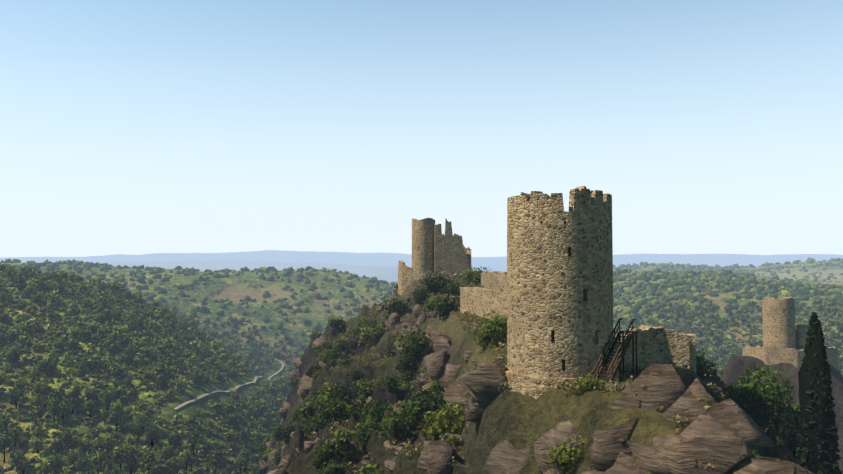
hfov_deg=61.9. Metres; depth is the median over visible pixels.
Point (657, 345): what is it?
castle hall wall
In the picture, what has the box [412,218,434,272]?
castle round tower
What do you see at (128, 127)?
sky
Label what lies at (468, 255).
ruined wall
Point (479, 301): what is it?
castle curtain wall
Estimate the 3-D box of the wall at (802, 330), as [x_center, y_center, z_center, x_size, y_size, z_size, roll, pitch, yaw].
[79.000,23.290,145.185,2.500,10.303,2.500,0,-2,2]
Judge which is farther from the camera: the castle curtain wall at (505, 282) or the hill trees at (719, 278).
the hill trees at (719, 278)
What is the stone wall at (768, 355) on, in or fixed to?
on the terrain ground
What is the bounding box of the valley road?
[174,359,284,411]
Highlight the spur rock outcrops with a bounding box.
[259,283,814,473]
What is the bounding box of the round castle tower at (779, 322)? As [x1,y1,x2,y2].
[762,297,795,348]
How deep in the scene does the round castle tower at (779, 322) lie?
143.83 m
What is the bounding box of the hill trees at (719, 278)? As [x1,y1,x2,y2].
[1,257,842,341]
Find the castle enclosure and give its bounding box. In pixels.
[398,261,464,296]
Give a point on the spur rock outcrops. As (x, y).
(704, 437)
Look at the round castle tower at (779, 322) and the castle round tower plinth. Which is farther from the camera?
the round castle tower at (779, 322)
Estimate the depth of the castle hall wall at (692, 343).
55.47 m
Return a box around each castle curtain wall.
[460,287,506,318]
[481,271,506,290]
[504,274,506,290]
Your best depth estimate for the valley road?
266.01 m
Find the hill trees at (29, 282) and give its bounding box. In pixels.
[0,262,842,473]
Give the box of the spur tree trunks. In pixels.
[743,399,796,463]
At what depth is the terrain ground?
223.07 m
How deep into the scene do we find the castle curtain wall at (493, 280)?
122.72 m
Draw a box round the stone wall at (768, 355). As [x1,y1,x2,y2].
[742,345,838,370]
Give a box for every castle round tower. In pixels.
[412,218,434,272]
[507,186,613,378]
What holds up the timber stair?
on the terrain ground
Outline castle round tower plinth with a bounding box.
[505,366,618,386]
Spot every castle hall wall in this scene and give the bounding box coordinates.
[614,325,689,370]
[679,333,695,373]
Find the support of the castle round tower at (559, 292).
on the terrain ground
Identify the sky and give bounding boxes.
[0,0,842,256]
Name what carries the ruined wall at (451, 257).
on the terrain ground
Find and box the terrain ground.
[0,250,842,473]
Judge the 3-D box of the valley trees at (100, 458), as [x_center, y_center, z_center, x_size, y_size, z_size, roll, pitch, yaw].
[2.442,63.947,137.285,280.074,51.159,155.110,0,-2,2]
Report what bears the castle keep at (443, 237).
on the terrain ground
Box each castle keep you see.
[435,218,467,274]
[442,233,468,253]
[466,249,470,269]
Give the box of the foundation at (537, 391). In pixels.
[507,382,572,398]
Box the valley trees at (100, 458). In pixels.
[0,374,258,473]
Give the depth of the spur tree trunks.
57.31 m
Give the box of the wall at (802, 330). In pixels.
[797,325,807,349]
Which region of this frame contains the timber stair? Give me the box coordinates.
[592,318,637,382]
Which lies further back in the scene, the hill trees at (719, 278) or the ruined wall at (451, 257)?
the hill trees at (719, 278)

